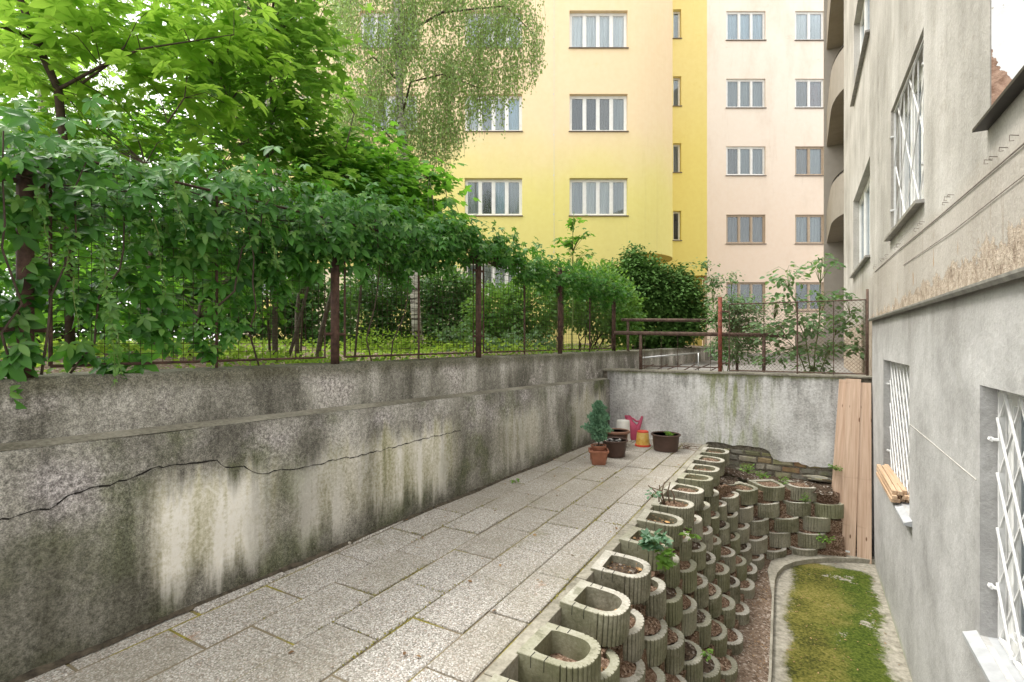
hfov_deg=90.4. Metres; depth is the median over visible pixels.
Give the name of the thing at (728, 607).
planter block
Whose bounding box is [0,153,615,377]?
fence
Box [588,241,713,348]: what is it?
round shrub
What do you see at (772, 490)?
planter block
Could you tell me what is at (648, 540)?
ivy plant
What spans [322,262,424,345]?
round shrub
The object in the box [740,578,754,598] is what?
planter block
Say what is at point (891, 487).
batten
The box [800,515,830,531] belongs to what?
planter block
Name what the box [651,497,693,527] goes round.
planter block
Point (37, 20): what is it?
walnut tree
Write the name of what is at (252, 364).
wall top weeds
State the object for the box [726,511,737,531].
planter block
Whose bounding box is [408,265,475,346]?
round shrub
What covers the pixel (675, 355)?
white pipe
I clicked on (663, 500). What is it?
dead stems
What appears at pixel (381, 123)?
window
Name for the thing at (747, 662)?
dirt strip
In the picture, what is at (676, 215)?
window
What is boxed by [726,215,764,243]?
window
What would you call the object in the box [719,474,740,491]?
corner soil
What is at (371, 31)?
window
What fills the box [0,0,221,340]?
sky
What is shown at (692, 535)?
broadleaf weed
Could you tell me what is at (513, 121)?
window
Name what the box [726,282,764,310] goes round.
window
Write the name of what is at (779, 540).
planter block
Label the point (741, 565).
planter block
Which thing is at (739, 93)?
window
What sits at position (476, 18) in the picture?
window
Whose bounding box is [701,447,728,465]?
planter block
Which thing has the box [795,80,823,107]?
window
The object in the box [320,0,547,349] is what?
birch tree
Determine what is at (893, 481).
batten
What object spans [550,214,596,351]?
maple seedling
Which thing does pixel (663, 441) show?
plant tub
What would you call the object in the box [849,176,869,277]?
window
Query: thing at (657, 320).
pipe handrail
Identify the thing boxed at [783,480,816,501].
planter block
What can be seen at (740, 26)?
window
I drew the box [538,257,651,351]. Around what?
garden shrub
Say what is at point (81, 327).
garden shrub
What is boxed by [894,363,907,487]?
window
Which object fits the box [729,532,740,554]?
planter block
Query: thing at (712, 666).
planter block
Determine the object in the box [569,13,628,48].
window
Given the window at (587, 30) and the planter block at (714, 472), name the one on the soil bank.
the planter block at (714, 472)
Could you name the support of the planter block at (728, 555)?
on the planter block at (741, 565)
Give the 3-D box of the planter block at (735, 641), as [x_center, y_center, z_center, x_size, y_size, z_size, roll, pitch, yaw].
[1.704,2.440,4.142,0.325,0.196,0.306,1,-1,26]
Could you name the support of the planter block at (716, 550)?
on the planter block at (722, 575)
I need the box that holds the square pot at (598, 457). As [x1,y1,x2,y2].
[588,447,608,464]
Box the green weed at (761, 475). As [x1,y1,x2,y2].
[755,470,769,478]
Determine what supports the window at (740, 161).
in the peach building at (765, 136)
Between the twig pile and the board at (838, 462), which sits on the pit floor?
the board at (838, 462)
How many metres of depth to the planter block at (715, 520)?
4.99 m
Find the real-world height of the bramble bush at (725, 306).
1.838 m
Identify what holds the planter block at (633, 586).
on the soil bank
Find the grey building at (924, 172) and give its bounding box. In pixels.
[824,0,1023,681]
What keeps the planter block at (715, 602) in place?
on the soil bank
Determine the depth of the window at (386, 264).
18.07 m
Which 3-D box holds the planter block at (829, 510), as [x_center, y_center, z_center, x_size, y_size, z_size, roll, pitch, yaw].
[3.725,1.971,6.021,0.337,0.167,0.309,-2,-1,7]
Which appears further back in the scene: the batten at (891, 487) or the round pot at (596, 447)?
the round pot at (596, 447)
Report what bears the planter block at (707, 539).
on the planter block at (709, 569)
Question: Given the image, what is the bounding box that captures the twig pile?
[680,444,698,450]
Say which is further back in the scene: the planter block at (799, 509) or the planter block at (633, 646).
the planter block at (799, 509)
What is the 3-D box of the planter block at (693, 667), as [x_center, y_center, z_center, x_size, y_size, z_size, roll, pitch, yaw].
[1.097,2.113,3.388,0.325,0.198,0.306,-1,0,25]
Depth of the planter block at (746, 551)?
5.42 m
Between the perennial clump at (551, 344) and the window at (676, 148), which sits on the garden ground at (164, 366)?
the perennial clump at (551, 344)
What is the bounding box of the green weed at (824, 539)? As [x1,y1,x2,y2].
[815,533,834,542]
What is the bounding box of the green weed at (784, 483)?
[778,477,788,484]
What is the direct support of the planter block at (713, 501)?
on the planter block at (715, 520)
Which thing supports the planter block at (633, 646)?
on the planter block at (632, 672)
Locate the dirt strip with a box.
[731,547,856,681]
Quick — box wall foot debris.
[8,440,595,681]
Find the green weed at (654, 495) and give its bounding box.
[645,488,661,499]
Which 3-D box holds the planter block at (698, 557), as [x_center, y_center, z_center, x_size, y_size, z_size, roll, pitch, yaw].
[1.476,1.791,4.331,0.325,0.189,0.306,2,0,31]
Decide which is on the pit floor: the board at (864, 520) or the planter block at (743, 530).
the board at (864, 520)
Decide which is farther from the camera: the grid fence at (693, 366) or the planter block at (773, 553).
the grid fence at (693, 366)
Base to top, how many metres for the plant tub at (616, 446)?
0.203 m
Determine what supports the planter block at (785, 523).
on the planter block at (779, 540)
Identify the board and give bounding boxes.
[832,379,845,502]
[841,379,860,555]
[857,383,871,563]
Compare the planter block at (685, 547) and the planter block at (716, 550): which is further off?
the planter block at (716, 550)
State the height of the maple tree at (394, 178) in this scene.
2.948 m
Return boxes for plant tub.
[602,437,627,457]
[606,428,629,444]
[651,431,680,452]
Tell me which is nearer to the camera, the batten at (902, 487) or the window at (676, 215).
the batten at (902, 487)
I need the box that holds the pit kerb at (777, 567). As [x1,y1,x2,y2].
[768,553,874,681]
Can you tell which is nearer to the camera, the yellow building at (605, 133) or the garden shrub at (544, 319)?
the garden shrub at (544, 319)
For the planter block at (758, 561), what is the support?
on the pit floor
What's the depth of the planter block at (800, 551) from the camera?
5.81 m
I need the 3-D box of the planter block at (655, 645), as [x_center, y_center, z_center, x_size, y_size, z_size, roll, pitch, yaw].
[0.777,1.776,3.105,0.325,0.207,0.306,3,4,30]
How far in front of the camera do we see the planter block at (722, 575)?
4.50 m
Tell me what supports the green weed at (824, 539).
on the planter block at (807, 539)
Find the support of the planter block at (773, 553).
on the pit floor
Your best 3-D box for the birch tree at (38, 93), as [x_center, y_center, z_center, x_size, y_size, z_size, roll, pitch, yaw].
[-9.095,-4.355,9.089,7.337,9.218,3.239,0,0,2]
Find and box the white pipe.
[642,352,699,369]
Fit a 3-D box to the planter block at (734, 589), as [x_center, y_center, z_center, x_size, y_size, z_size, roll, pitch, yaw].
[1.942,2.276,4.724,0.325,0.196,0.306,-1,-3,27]
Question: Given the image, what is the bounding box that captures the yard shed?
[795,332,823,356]
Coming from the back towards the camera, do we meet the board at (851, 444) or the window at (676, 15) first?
the window at (676, 15)
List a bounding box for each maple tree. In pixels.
[108,0,381,362]
[265,104,480,360]
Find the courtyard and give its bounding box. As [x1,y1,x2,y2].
[653,353,855,374]
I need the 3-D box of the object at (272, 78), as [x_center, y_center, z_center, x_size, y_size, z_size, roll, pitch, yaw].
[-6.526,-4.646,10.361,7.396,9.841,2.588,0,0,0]
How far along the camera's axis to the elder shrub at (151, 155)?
4.53 m
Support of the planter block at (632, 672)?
on the planter block at (655, 674)
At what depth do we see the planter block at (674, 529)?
3.90 m
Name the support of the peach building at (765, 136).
on the courtyard
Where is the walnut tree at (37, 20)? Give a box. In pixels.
[0,0,365,344]
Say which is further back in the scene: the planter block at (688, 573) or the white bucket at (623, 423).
the white bucket at (623, 423)
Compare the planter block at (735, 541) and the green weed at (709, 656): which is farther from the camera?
the planter block at (735, 541)
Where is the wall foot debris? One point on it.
(35, 672)
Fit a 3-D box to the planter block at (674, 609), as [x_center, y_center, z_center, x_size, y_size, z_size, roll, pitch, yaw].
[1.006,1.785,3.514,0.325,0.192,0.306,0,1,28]
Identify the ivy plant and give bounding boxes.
[637,528,672,550]
[654,545,677,571]
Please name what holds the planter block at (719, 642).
on the planter block at (729, 668)
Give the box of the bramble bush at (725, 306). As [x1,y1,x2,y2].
[683,257,773,370]
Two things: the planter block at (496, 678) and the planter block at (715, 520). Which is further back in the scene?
the planter block at (715, 520)
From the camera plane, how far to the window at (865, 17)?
7.47 m
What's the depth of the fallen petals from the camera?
4.38 m
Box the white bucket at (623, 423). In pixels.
[616,419,630,442]
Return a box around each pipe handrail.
[614,331,783,370]
[621,318,745,369]
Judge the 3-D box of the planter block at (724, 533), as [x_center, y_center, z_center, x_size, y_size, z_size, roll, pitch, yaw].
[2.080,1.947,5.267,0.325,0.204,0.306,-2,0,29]
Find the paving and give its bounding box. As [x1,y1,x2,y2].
[25,439,702,681]
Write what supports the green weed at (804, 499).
on the planter block at (799, 509)
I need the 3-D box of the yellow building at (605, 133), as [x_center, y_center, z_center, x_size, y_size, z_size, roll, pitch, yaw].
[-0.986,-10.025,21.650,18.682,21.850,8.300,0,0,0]
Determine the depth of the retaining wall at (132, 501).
2.84 m
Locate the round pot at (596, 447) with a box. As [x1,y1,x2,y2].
[591,443,605,450]
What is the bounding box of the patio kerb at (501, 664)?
[476,444,708,681]
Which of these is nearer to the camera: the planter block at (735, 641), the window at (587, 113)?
the planter block at (735, 641)
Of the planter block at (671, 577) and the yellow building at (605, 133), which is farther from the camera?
the yellow building at (605, 133)
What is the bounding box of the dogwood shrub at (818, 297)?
[742,253,864,373]
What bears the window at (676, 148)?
in the yellow building at (605, 133)
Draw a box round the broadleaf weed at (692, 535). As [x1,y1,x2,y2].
[678,528,700,540]
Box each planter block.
[488,674,516,681]
[517,622,600,681]
[559,580,630,646]
[590,550,650,604]
[601,648,619,681]
[619,526,672,570]
[620,658,645,681]
[622,609,644,662]
[637,509,683,546]
[642,577,665,619]
[644,616,667,666]
[645,666,665,681]
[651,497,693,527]
[659,554,679,587]
[664,482,703,510]
[664,626,684,674]
[664,672,686,681]
[665,586,682,626]
[675,530,691,560]
[677,473,713,496]
[680,559,696,593]
[681,594,696,635]
[683,639,702,681]
[686,514,702,542]
[687,463,719,486]
[691,541,705,570]
[693,454,724,475]
[694,573,708,608]
[695,608,711,648]
[696,501,710,525]
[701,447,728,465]
[702,526,712,550]
[702,652,720,681]
[703,551,715,581]
[704,489,718,511]
[708,582,721,618]
[710,618,727,656]
[711,511,719,534]
[711,535,721,561]
[715,562,729,592]
[715,654,737,681]
[717,500,726,520]
[718,520,729,544]
[720,546,735,572]
[720,594,735,628]
[721,491,738,512]
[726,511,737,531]
[727,628,742,654]
[728,481,757,504]
[728,575,739,603]
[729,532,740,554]
[735,523,749,543]
[735,601,749,624]
[736,555,746,580]
[737,505,753,522]
[739,542,751,565]
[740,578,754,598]
[747,563,757,581]
[748,479,784,500]
[748,516,768,535]
[748,535,767,554]
[752,554,764,569]
[754,501,779,517]
[764,547,786,559]
[766,530,790,547]
[771,514,798,532]
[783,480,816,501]
[783,500,811,516]
[788,546,817,555]
[795,529,825,548]
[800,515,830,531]
[812,501,843,518]
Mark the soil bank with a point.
(835, 547)
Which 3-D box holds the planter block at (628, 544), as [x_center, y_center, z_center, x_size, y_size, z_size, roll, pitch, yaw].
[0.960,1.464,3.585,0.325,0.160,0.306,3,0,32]
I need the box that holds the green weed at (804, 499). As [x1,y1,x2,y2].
[799,493,810,502]
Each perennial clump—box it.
[339,325,468,352]
[432,317,557,352]
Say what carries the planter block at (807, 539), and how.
on the planter block at (800, 551)
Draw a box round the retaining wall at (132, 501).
[0,347,714,681]
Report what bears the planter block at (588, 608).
on the planter block at (633, 646)
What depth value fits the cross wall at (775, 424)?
6.63 m
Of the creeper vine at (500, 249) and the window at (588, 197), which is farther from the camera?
the window at (588, 197)
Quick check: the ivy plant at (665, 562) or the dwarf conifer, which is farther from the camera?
the dwarf conifer
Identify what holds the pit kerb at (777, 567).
on the pit floor
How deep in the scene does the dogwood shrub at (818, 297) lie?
7.03 m
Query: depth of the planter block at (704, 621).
3.69 m
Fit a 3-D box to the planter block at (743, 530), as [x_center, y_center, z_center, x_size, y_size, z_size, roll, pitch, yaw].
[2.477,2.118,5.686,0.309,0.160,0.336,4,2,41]
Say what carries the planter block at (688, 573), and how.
on the planter block at (701, 595)
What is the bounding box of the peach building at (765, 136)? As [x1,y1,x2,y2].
[702,0,823,352]
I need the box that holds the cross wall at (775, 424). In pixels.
[603,368,871,546]
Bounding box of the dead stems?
[648,482,674,504]
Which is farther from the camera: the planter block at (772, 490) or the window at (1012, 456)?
the planter block at (772, 490)
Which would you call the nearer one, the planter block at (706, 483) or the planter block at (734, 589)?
the planter block at (734, 589)
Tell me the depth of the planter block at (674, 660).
3.13 m
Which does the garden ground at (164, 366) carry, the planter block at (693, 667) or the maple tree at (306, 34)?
the maple tree at (306, 34)
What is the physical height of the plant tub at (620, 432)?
0.223 m
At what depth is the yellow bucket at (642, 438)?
6.69 m
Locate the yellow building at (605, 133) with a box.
[222,0,706,345]
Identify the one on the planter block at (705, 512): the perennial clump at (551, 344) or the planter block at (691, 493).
the planter block at (691, 493)
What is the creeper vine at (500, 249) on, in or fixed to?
attached to the fence at (25, 253)
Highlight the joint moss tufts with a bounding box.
[178,443,684,666]
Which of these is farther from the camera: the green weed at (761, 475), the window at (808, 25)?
the window at (808, 25)
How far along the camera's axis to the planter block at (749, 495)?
5.86 m
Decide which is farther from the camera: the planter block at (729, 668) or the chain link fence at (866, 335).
the chain link fence at (866, 335)
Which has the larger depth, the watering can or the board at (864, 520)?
the watering can
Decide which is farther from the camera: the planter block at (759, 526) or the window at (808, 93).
the window at (808, 93)
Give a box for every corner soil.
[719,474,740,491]
[724,467,832,494]
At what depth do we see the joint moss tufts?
3.07 m
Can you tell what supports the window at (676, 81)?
in the yellow building at (605, 133)
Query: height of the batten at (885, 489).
0.030 m
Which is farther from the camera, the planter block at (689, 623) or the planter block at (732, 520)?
the planter block at (732, 520)
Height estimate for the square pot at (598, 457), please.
0.163 m
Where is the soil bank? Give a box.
[601,482,845,681]
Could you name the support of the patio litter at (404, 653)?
on the paving
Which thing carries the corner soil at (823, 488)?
on the soil bank
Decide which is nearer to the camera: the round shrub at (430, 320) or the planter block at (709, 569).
the planter block at (709, 569)
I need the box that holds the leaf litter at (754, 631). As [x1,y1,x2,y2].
[741,569,770,681]
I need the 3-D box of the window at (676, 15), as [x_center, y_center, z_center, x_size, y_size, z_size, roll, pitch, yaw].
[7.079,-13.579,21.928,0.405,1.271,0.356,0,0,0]
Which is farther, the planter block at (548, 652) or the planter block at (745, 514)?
the planter block at (745, 514)
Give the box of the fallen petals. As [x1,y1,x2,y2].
[787,563,900,680]
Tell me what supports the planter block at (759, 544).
on the planter block at (758, 561)
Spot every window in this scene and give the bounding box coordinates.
[359,13,416,48]
[363,96,416,131]
[364,264,409,295]
[464,13,521,48]
[465,96,522,131]
[465,179,522,215]
[465,263,519,294]
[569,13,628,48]
[569,96,628,131]
[569,179,628,215]
[672,12,681,38]
[672,78,681,106]
[672,145,681,172]
[672,212,681,240]
[726,12,765,40]
[726,80,766,107]
[726,147,766,175]
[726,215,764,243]
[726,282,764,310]
[794,12,823,40]
[794,147,823,175]
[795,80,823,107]
[795,215,822,243]
[795,282,822,310]
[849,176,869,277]
[850,0,869,106]
[884,66,924,241]
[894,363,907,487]
[1005,395,1023,665]
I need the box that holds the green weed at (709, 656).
[700,648,713,661]
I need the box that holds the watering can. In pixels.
[624,415,642,439]
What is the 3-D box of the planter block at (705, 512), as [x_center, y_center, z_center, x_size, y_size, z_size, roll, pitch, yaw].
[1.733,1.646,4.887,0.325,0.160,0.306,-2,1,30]
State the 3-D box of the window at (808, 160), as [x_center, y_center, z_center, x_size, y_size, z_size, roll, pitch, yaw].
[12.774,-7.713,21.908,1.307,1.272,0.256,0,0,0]
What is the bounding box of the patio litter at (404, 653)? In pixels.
[227,452,678,666]
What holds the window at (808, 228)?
in the peach building at (765, 136)
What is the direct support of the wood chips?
on the soil bank
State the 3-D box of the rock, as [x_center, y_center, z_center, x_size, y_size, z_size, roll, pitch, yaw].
[3.713,1.670,6.186,0.335,0.073,0.131,0,0,30]
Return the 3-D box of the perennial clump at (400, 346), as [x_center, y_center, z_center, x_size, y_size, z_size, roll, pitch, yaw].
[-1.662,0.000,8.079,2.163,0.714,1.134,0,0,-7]
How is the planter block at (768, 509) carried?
on the planter block at (759, 526)
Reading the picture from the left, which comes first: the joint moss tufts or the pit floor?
the joint moss tufts
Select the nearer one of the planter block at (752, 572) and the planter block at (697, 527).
the planter block at (697, 527)
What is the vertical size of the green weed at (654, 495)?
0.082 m
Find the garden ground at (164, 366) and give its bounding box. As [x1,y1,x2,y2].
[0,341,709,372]
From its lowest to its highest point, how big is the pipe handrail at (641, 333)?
0.569 m
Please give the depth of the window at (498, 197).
18.06 m
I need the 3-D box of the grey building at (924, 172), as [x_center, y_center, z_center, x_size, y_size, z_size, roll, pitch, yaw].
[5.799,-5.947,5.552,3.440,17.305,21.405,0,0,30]
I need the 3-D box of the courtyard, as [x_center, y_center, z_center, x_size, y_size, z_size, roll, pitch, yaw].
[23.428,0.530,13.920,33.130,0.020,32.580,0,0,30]
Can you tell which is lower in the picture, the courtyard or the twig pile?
the twig pile
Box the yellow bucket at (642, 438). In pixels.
[635,430,650,446]
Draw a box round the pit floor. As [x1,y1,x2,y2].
[771,562,911,681]
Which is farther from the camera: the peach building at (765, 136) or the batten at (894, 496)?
the peach building at (765, 136)
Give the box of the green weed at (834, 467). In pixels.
[828,463,842,470]
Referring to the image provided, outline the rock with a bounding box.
[802,475,831,481]
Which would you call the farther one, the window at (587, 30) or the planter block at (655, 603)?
the window at (587, 30)
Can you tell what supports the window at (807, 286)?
in the peach building at (765, 136)
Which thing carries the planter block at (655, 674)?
on the planter block
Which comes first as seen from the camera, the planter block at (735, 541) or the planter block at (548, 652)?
the planter block at (548, 652)
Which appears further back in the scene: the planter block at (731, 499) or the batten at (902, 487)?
the planter block at (731, 499)
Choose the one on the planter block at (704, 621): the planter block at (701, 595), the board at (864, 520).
the planter block at (701, 595)
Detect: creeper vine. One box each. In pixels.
[0,94,486,408]
[428,200,633,313]
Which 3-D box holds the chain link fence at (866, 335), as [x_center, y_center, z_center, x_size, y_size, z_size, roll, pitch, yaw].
[3.534,-0.100,6.503,1.686,1.040,0.054,0,0,30]
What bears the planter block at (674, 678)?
on the planter block
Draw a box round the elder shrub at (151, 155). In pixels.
[0,83,343,355]
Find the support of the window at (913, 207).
in the grey building at (924, 172)
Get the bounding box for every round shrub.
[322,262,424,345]
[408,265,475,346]
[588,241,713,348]
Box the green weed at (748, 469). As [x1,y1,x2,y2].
[740,463,754,473]
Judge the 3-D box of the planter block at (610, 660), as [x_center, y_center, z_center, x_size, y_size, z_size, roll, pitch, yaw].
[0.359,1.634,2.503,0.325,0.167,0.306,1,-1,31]
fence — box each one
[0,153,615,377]
[642,336,723,370]
[718,289,868,375]
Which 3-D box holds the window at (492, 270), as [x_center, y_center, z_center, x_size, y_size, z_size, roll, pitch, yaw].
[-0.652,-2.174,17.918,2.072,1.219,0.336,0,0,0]
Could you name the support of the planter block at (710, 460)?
on the soil bank
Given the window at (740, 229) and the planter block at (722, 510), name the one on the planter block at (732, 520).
the planter block at (722, 510)
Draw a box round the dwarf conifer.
[580,399,613,445]
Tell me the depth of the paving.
2.78 m
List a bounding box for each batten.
[876,467,896,499]
[876,472,895,502]
[877,464,896,494]
[882,465,902,495]
[884,464,906,493]
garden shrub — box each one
[0,112,210,344]
[126,218,367,348]
[458,273,570,349]
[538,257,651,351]
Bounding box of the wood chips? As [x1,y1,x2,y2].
[601,450,807,670]
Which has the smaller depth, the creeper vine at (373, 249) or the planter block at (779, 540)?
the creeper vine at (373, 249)
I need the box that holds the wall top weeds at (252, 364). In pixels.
[35,347,621,374]
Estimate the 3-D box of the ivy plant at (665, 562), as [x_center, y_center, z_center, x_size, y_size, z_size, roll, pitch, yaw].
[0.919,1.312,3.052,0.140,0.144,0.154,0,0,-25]
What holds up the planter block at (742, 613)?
on the pit floor

